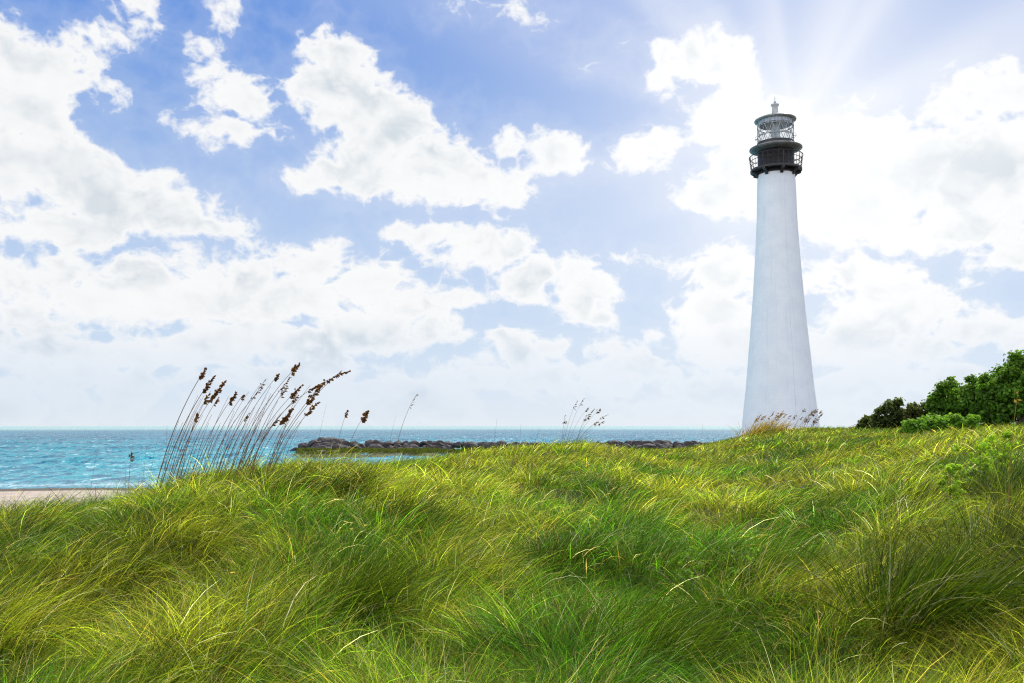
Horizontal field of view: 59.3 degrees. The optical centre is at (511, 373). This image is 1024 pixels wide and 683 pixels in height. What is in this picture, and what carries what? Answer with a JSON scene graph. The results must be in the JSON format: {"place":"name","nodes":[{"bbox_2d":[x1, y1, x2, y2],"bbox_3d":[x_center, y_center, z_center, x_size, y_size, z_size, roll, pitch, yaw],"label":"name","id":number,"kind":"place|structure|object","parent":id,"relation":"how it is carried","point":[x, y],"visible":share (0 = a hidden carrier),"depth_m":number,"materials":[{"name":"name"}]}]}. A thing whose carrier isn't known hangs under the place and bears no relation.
{"place":"outdoors","nodes":[
{"label":"outdoors","id":0,"kind":"place"},
{"bbox_2d":[291,449,466,457],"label":"shore spit","id":1,"kind":"structure","parent":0,"point":[383,454],"depth_m":127.90,"materials":[{"name":"plant"}]},
{"bbox_2d":[331,443,351,447],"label":"boulder","id":2,"kind":"object","parent":1,"relation":"on","point":[337,446],"visible":0.39,"depth_m":145.93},
{"bbox_2d":[296,446,672,454],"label":"shore weeds","id":3,"kind":"object","parent":1,"relation":"on","point":[413,451],"visible":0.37,"depth_m":130.46,"materials":[{"name":"green plant"}]},
{"bbox_2d":[0,426,853,488],"bbox_3d":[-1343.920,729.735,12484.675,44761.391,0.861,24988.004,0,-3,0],"label":"sea","id":4,"kind":"structure","parent":0,"point":[56,456],"depth_m":256.06,"materials":[{"name":"liquid"}]},
{"bbox_2d":[298,442,309,447],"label":"boulder","id":5,"kind":"object","parent":4,"relation":"in","point":[304,445],"visible":0.45,"depth_m":148.42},
{"bbox_2d":[308,439,318,446],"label":"boulder","id":6,"kind":"object","parent":5,"relation":"on","point":[312,442],"visible":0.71,"depth_m":148.25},
{"bbox_2d":[321,437,337,442],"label":"boulder","id":7,"kind":"object","parent":4,"relation":"on","point":[329,439],"visible":0.29,"depth_m":149.39,"materials":[{"name":"stone"}]},
{"bbox_2d":[324,442,335,446],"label":"boulder","id":8,"kind":"object","parent":4,"relation":"on","point":[328,444],"visible":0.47,"depth_m":147.59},
{"bbox_2d":[335,439,349,445],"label":"boulder","id":9,"kind":"object","parent":4,"relation":"on","point":[344,442],"visible":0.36,"depth_m":148.11,"materials":[{"name":"stone"}]},
{"bbox_2d":[358,443,366,447],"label":"boulder","id":10,"kind":"object","parent":4,"relation":"in","point":[362,445],"visible":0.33,"depth_m":148.57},
{"bbox_2d":[365,439,372,446],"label":"boulder","id":11,"kind":"object","parent":10,"relation":"on","point":[367,443],"visible":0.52,"depth_m":149.55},
{"bbox_2d":[370,440,382,444],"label":"boulder","id":12,"kind":"object","parent":4,"relation":"on","point":[377,442],"visible":0.45,"depth_m":149.25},
{"bbox_2d":[372,444,384,448],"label":"boulder","id":13,"kind":"object","parent":4,"relation":"in","point":[377,446],"visible":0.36,"depth_m":147.32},
{"bbox_2d":[382,441,393,447],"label":"boulder","id":14,"kind":"object","parent":4,"relation":"on","point":[385,444],"visible":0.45,"depth_m":148.38,"materials":[{"name":"stone"}]},
{"bbox_2d":[406,440,419,446],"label":"boulder","id":15,"kind":"object","parent":4,"relation":"on","point":[415,442],"visible":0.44,"depth_m":147.79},
{"bbox_2d":[408,444,418,447],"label":"boulder","id":16,"kind":"object","parent":4,"relation":"in","point":[413,446],"visible":0.27,"depth_m":146.28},
{"bbox_2d":[462,441,477,448],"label":"boulder","id":17,"kind":"object","parent":4,"relation":"in","point":[469,444],"visible":0.66,"depth_m":147.92,"materials":[{"name":"stone"}]},
{"bbox_2d":[477,442,487,448],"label":"boulder","id":18,"kind":"object","parent":4,"relation":"in","point":[480,444],"visible":0.4,"depth_m":149.62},
{"bbox_2d":[485,442,495,448],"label":"boulder","id":19,"kind":"object","parent":4,"relation":"in","point":[489,444],"visible":0.46,"depth_m":149.54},
{"bbox_2d":[496,440,506,448],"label":"boulder","id":20,"kind":"object","parent":4,"relation":"in","point":[500,442],"visible":0.39,"depth_m":147.37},
{"bbox_2d":[506,442,520,446],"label":"boulder","id":21,"kind":"object","parent":4,"relation":"on","point":[514,443],"visible":0.23,"depth_m":148.33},
{"bbox_2d":[640,440,654,444],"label":"boulder","id":22,"kind":"object","parent":4,"relation":"in","point":[646,442],"visible":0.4,"depth_m":148.38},
{"bbox_2d":[640,443,656,447],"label":"boulder","id":23,"kind":"object","parent":4,"relation":"in","point":[649,445],"visible":0.43,"depth_m":146.22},
{"bbox_2d":[653,440,662,443],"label":"boulder","id":24,"kind":"object","parent":4,"relation":"on","point":[658,441],"visible":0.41,"depth_m":149.78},
{"bbox_2d":[660,443,671,448],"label":"boulder","id":25,"kind":"object","parent":4,"relation":"in","point":[668,445],"visible":0.4,"depth_m":147.59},
{"bbox_2d":[663,440,672,446],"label":"boulder","id":26,"kind":"object","parent":4,"relation":"on","point":[668,441],"visible":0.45,"depth_m":149.95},
{"bbox_2d":[673,441,683,448],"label":"boulder","id":27,"kind":"object","parent":4,"relation":"on","point":[675,443],"visible":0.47,"depth_m":148.88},
{"bbox_2d":[683,441,692,446],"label":"boulder","id":28,"kind":"object","parent":27,"relation":"on","point":[687,443],"visible":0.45,"depth_m":148.64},
{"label":"boulder","id":29,"kind":"object","parent":4,"relation":"in","visible":0},
{"bbox_2d":[435,440,445,445],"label":"boulder","id":30,"kind":"object","parent":29,"relation":"on","point":[440,443],"visible":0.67,"depth_m":148.15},
{"bbox_2d":[451,442,462,447],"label":"boulder","id":31,"kind":"object","parent":29,"relation":"on","point":[457,444],"visible":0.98,"depth_m":148.39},
{"bbox_2d":[0,433,1023,681],"bbox_3d":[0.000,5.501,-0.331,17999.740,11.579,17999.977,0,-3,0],"label":"ground","id":32,"kind":"structure","parent":0,"point":[26,493],"depth_m":18.14,"materials":[{"name":"sand"}]},
{"bbox_2d":[2,506,138,560],"bbox_3d":[-4.678,1.867,9.275,1.821,0.952,1.845,0,-3,0],"label":"grass clump","id":33,"kind":"object","parent":32,"relation":"on","point":[79,535],"visible":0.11,"depth_m":9.55,"materials":[{"name":"plant"}]},
{"bbox_2d":[21,523,225,600],"bbox_3d":[-3.597,1.836,8.490,1.891,0.971,1.842,0,-3,0],"label":"grass clump","id":34,"kind":"object","parent":32,"relation":"on","point":[139,563],"visible":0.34,"depth_m":8.26,"materials":[{"name":"plant"}]},
{"bbox_2d":[128,451,145,493],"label":"sea oats","id":35,"kind":"object","parent":32,"relation":"on","point":[131,460],"visible":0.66,"depth_m":15.19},
{"bbox_2d":[159,416,192,488],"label":"sea oats","id":36,"kind":"object","parent":32,"relation":"on","point":[174,460],"visible":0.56,"depth_m":14.25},
{"bbox_2d":[149,367,206,494],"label":"sea oats","id":37,"kind":"object","parent":32,"relation":"on","point":[202,376],"visible":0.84,"depth_m":14.31,"materials":[{"name":"plant"}]},
{"bbox_2d":[169,398,196,480],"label":"sea oats","id":38,"kind":"object","parent":32,"relation":"on","point":[179,443],"visible":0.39,"depth_m":14.99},
{"bbox_2d":[156,391,210,488],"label":"sea oats","id":39,"kind":"object","parent":32,"relation":"on","point":[180,450],"visible":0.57,"depth_m":14.43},
{"bbox_2d":[158,375,215,490],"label":"sea oats","id":40,"kind":"object","parent":32,"relation":"on","point":[207,386],"visible":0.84,"depth_m":14.31,"materials":[{"name":"plant"}]},
{"bbox_2d":[171,415,202,492],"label":"sea oats","id":41,"kind":"object","parent":32,"relation":"on","point":[182,458],"visible":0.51,"depth_m":14.42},
{"bbox_2d":[172,396,203,480],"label":"sea oats","id":42,"kind":"object","parent":32,"relation":"on","point":[184,439],"visible":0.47,"depth_m":14.84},
{"bbox_2d":[180,412,199,484],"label":"sea oats","id":43,"kind":"object","parent":32,"relation":"on","point":[188,441],"visible":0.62,"depth_m":14.73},
{"bbox_2d":[170,393,210,494],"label":"sea oats","id":44,"kind":"object","parent":32,"relation":"on","point":[205,401],"visible":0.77,"depth_m":14.02,"materials":[{"name":"plant"}]},
{"bbox_2d":[169,380,226,485],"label":"sea oats","id":45,"kind":"object","parent":32,"relation":"on","point":[219,390],"visible":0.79,"depth_m":14.97,"materials":[{"name":"plant"}]},
{"bbox_2d":[180,397,218,483],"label":"sea oats","id":46,"kind":"object","parent":32,"relation":"on","point":[217,400],"visible":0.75,"depth_m":14.32,"materials":[{"name":"plant"}]},
{"bbox_2d":[184,398,227,489],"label":"sea oats","id":47,"kind":"object","parent":32,"relation":"on","point":[208,442],"visible":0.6,"depth_m":13.89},
{"bbox_2d":[182,391,237,485],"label":"sea oats","id":48,"kind":"object","parent":32,"relation":"on","point":[232,399],"visible":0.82,"depth_m":13.98,"materials":[{"name":"plant"}]},
{"bbox_2d":[199,425,223,482],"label":"sea oats","id":49,"kind":"object","parent":32,"relation":"on","point":[205,459],"visible":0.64,"depth_m":15.11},
{"bbox_2d":[197,395,244,485],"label":"sea oats","id":50,"kind":"object","parent":32,"relation":"on","point":[242,397],"visible":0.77,"depth_m":13.81,"materials":[{"name":"plant"}]},
{"bbox_2d":[211,412,233,488],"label":"sea oats","id":51,"kind":"object","parent":32,"relation":"on","point":[219,454],"visible":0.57,"depth_m":13.77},
{"bbox_2d":[202,393,247,472],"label":"sea oats","id":52,"kind":"object","parent":32,"relation":"on","point":[226,430],"visible":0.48,"depth_m":15.35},
{"bbox_2d":[212,425,244,491],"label":"sea oats","id":53,"kind":"object","parent":32,"relation":"on","point":[227,460],"visible":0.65,"depth_m":13.90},
{"bbox_2d":[211,413,249,481],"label":"sea oats","id":54,"kind":"object","parent":32,"relation":"on","point":[246,417],"visible":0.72,"depth_m":15.02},
{"bbox_2d":[203,387,262,483],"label":"sea oats","id":55,"kind":"object","parent":32,"relation":"on","point":[229,429],"visible":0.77,"depth_m":14.30,"materials":[{"name":"plant"}]},
{"bbox_2d":[212,386,258,479],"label":"sea oats","id":56,"kind":"object","parent":32,"relation":"on","point":[228,442],"visible":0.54,"depth_m":14.99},
{"bbox_2d":[219,379,265,475],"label":"sea oats","id":57,"kind":"object","parent":32,"relation":"on","point":[238,425],"visible":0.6,"depth_m":14.38,"materials":[{"name":"plant"}]},
{"bbox_2d":[232,413,262,487],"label":"sea oats","id":58,"kind":"object","parent":32,"relation":"on","point":[245,452],"visible":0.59,"depth_m":13.66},
{"bbox_2d":[230,398,265,485],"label":"sea oats","id":59,"kind":"object","parent":32,"relation":"on","point":[244,435],"visible":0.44,"depth_m":14.99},
{"bbox_2d":[222,373,279,479],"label":"sea oats","id":60,"kind":"object","parent":32,"relation":"on","point":[276,378],"visible":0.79,"depth_m":14.96,"materials":[{"name":"plant"}]},
{"bbox_2d":[234,386,270,486],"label":"sea oats","id":61,"kind":"object","parent":32,"relation":"on","point":[245,444],"visible":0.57,"depth_m":13.60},
{"bbox_2d":[232,395,272,482],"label":"sea oats","id":62,"kind":"object","parent":32,"relation":"on","point":[249,437],"visible":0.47,"depth_m":14.12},
{"bbox_2d":[233,420,279,475],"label":"sea oats","id":63,"kind":"object","parent":32,"relation":"on","point":[275,422],"visible":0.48,"depth_m":14.76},
{"bbox_2d":[223,362,299,479],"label":"sea oats","id":64,"kind":"object","parent":32,"relation":"on","point":[294,369],"visible":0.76,"depth_m":14.35,"materials":[{"name":"plant"}]},
{"bbox_2d":[234,377,291,477],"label":"sea oats","id":65,"kind":"object","parent":32,"relation":"on","point":[282,388],"visible":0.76,"depth_m":14.41,"materials":[{"name":"plant"}]},
{"bbox_2d":[248,427,277,485],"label":"sea oats","id":66,"kind":"object","parent":32,"relation":"on","point":[255,459],"visible":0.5,"depth_m":13.42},
{"bbox_2d":[252,401,277,467],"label":"sea oats","id":67,"kind":"object","parent":32,"relation":"on","point":[263,433],"visible":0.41,"depth_m":14.17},
{"bbox_2d":[251,414,279,476],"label":"sea oats","id":68,"kind":"object","parent":32,"relation":"on","point":[259,452],"visible":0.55,"depth_m":15.35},
{"bbox_2d":[244,386,288,483],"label":"sea oats","id":69,"kind":"object","parent":32,"relation":"on","point":[285,389],"visible":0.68,"depth_m":13.98,"materials":[{"name":"plant"}]},
{"bbox_2d":[234,395,298,482],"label":"sea oats","id":70,"kind":"object","parent":32,"relation":"on","point":[294,398],"visible":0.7,"depth_m":13.72,"materials":[{"name":"plant"}]},
{"bbox_2d":[233,384,303,483],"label":"sea oats","id":71,"kind":"object","parent":32,"relation":"on","point":[293,395],"visible":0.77,"depth_m":14.50,"materials":[{"name":"plant"}]},
{"bbox_2d":[251,408,293,475],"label":"sea oats","id":72,"kind":"object","parent":32,"relation":"on","point":[285,418],"visible":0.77,"depth_m":14.23,"materials":[{"name":"plant"}]},
{"bbox_2d":[269,391,298,476],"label":"sea oats","id":73,"kind":"object","parent":32,"relation":"on","point":[279,445],"visible":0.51,"depth_m":14.48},
{"bbox_2d":[263,387,308,471],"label":"sea oats","id":74,"kind":"object","parent":32,"relation":"on","point":[278,434],"visible":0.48,"depth_m":15.14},
{"bbox_2d":[276,424,299,474],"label":"sea oats","id":75,"kind":"object","parent":32,"relation":"on","point":[286,454],"visible":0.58,"depth_m":14.96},
{"bbox_2d":[265,384,323,471],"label":"sea oats","id":76,"kind":"object","parent":32,"relation":"on","point":[312,397],"visible":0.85,"depth_m":14.00,"materials":[{"name":"plant"}]},
{"bbox_2d":[268,402,320,476],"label":"sea oats","id":77,"kind":"object","parent":32,"relation":"on","point":[310,411],"visible":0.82,"depth_m":14.31,"materials":[{"name":"plant"}]},
{"bbox_2d":[242,370,350,479],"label":"sea oats","id":78,"kind":"object","parent":32,"relation":"on","point":[318,385],"visible":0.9,"depth_m":14.53,"materials":[{"name":"plant"}]},
{"bbox_2d":[262,371,341,477],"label":"sea oats","id":79,"kind":"object","parent":32,"relation":"on","point":[292,425],"visible":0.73,"depth_m":14.59,"materials":[{"name":"plant"}]},
{"bbox_2d":[227,453,400,510],"bbox_3d":[-2.828,1.736,12.862,2.731,1.335,2.660,0,-3,0],"label":"grass clump","id":80,"kind":"object","parent":32,"relation":"on","point":[339,486],"visible":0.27,"depth_m":12.97,"materials":[{"name":"plant"}]},
{"bbox_2d":[334,410,348,459],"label":"sea oats","id":81,"kind":"object","parent":32,"relation":"on","point":[346,413],"visible":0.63,"depth_m":21.73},
{"bbox_2d":[243,514,464,641],"bbox_3d":[-1.335,1.706,7.256,1.971,1.134,1.774,-3,-4,37],"label":"grass clump","id":82,"kind":"object","parent":32,"relation":"on","point":[383,585],"visible":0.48,"depth_m":7.11,"materials":[{"name":"plant"}]},
{"bbox_2d":[346,410,368,459],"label":"sea oats","id":83,"kind":"object","parent":32,"relation":"on","point":[363,419],"visible":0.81,"depth_m":21.61,"materials":[{"name":"plant"}]},
{"bbox_2d":[393,395,417,469],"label":"sea oats","id":84,"kind":"object","parent":32,"relation":"on","point":[401,428],"visible":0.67,"depth_m":22.01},
{"bbox_2d":[339,481,481,553],"bbox_3d":[-1.363,1.990,11.407,2.260,1.334,2.116,0,-3,0],"label":"grass clump","id":85,"kind":"object","parent":32,"relation":"on","point":[417,512],"visible":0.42,"depth_m":11.48,"materials":[{"name":"plant"}]},
{"bbox_2d":[0,421,1023,682],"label":"dune grass","id":86,"kind":"structure","parent":32,"relation":"on","point":[248,627],"depth_m":8.46,"materials":[{"name":"plant"}]},
{"bbox_2d":[497,522,643,599],"bbox_3d":[0.567,2.320,10.362,2.037,1.181,1.856,0,-3,0],"label":"grass clump","id":87,"kind":"object","parent":32,"relation":"on","point":[588,552],"visible":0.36,"depth_m":10.48,"materials":[{"name":"plant"}]},
{"bbox_2d":[529,552,798,682],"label":"grass clump","id":88,"kind":"object","parent":32,"relation":"on","point":[682,635],"visible":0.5,"depth_m":6.92,"materials":[{"name":"plant"}]},
{"bbox_2d":[673,542,706,597],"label":"leafy weed","id":89,"kind":"object","parent":32,"relation":"on","point":[692,548],"visible":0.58,"depth_m":9.46,"materials":[{"name":"green plant"}]},
{"bbox_2d":[726,546,761,593],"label":"leafy weed","id":90,"kind":"object","parent":32,"relation":"on","point":[749,557],"visible":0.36,"depth_m":9.31,"materials":[{"name":"green plant"}]},
{"bbox_2d":[723,419,777,437],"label":"grass clump","id":91,"kind":"object","parent":32,"relation":"on","point":[747,430],"visible":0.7,"depth_m":53.56,"materials":[{"name":"plant"}]},
{"bbox_2d":[674,523,859,590],"bbox_3d":[2.666,2.013,9.565,2.071,0.917,2.040,0,-3,0],"label":"grass clump","id":92,"kind":"object","parent":32,"relation":"on","point":[769,561],"visible":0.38,"depth_m":9.38,"materials":[{"name":"plant"}]},
{"bbox_2d":[749,418,791,434],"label":"grass clump","id":93,"kind":"object","parent":32,"relation":"on","point":[768,426],"visible":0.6,"depth_m":53.62,"materials":[{"name":"plant"}]},
{"bbox_2d":[752,421,797,431],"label":"grass clump","id":94,"kind":"object","parent":32,"relation":"on","point":[788,425],"visible":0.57,"depth_m":53.64,"materials":[{"name":"plant"}]},
{"bbox_2d":[739,101,819,435],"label":"lighthouse","id":95,"kind":"object","parent":32,"relation":"on","point":[780,379],"visible":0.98,"depth_m":82.84,"materials":[{"name":"paint"}]},
{"bbox_2d":[853,414,871,429],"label":"shrub","id":96,"kind":"object","parent":32,"relation":"on","point":[861,424],"visible":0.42,"depth_m":45.77,"materials":[{"name":"green plant"}]},
{"bbox_2d":[867,397,907,428],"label":"shrub","id":97,"kind":"object","parent":32,"relation":"on","point":[894,410],"visible":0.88,"depth_m":43.66,"materials":[{"name":"green plant"}]},
{"bbox_2d":[774,499,1023,651],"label":"grass clump","id":98,"kind":"object","parent":32,"relation":"on","point":[949,580],"visible":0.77,"depth_m":7.07,"materials":[{"name":"plant"}]},
{"bbox_2d":[898,417,933,435],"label":"sea grape plant","id":99,"kind":"object","parent":32,"relation":"on","point":[913,425],"visible":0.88,"depth_m":32.75,"materials":[{"name":"green plant"}]},
{"bbox_2d":[901,399,942,425],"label":"shrub","id":100,"kind":"object","parent":32,"relation":"on","point":[914,410],"visible":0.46,"depth_m":41.82,"materials":[{"name":"green plant"}]},
{"bbox_2d":[921,412,958,431],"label":"sea grape plant","id":101,"kind":"object","parent":32,"relation":"on","point":[945,421],"visible":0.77,"depth_m":32.72,"materials":[{"name":"green plant"}]},
{"bbox_2d":[924,376,964,415],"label":"shrub","id":102,"kind":"object","parent":32,"relation":"on","point":[937,399],"visible":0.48,"depth_m":39.79,"materials":[{"name":"green plant"}]},
{"bbox_2d":[875,473,1023,600],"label":"grass clump","id":103,"kind":"object","parent":32,"relation":"on","point":[1011,525],"visible":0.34,"depth_m":8.37,"materials":[{"name":"plant"}]},
{"bbox_2d":[937,463,965,513],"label":"leafy weed","id":104,"kind":"object","parent":32,"relation":"on","point":[951,468],"visible":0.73,"depth_m":11.91,"materials":[{"name":"green plant"}]},
{"bbox_2d":[950,413,980,431],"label":"sea grape plant","id":105,"kind":"object","parent":32,"relation":"on","point":[971,420],"visible":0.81,"depth_m":32.70,"materials":[{"name":"green plant"}]},
{"bbox_2d":[910,434,1023,509],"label":"grass clump","id":106,"kind":"object","parent":32,"relation":"on","point":[1012,473],"visible":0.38,"depth_m":12.49,"materials":[{"name":"plant"}]},
{"bbox_2d":[944,374,993,424],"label":"shrub","id":107,"kind":"object","parent":32,"relation":"on","point":[960,397],"visible":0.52,"depth_m":38.74,"materials":[{"name":"green plant"}]},
{"bbox_2d":[951,439,993,498],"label":"leafy weed","id":108,"kind":"object","parent":32,"relation":"on","point":[983,445],"visible":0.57,"depth_m":13.41,"materials":[{"name":"green plant"}]},
{"bbox_2d":[968,363,1017,426],"bbox_3d":[20.183,0.961,37.090,2.274,2.817,2.099,0,-3,0],"label":"shrub","id":109,"kind":"object","parent":32,"relation":"on","point":[986,392],"visible":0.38,"depth_m":36.97,"materials":[{"name":"green plant"}]},
{"bbox_2d":[979,430,1018,476],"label":"leafy weed","id":110,"kind":"object","parent":32,"relation":"on","point":[1001,457],"visible":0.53,"depth_m":14.45,"materials":[{"name":"green plant"}]},
{"bbox_2d":[989,349,1023,425],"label":"shrub","id":111,"kind":"object","parent":32,"relation":"on","point":[1011,375],"visible":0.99,"depth_m":35.79,"materials":[{"name":"green plant"}]},
{"bbox_2d":[996,391,1022,509],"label":"sea oats","id":112,"kind":"object","parent":32,"relation":"on","point":[1015,401],"visible":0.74,"depth_m":11.04,"materials":[{"name":"plant"}]},
{"bbox_2d":[0,0,1023,425],"label":"sky","id":113,"kind":"structure","parent":0,"point":[487,212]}
]}

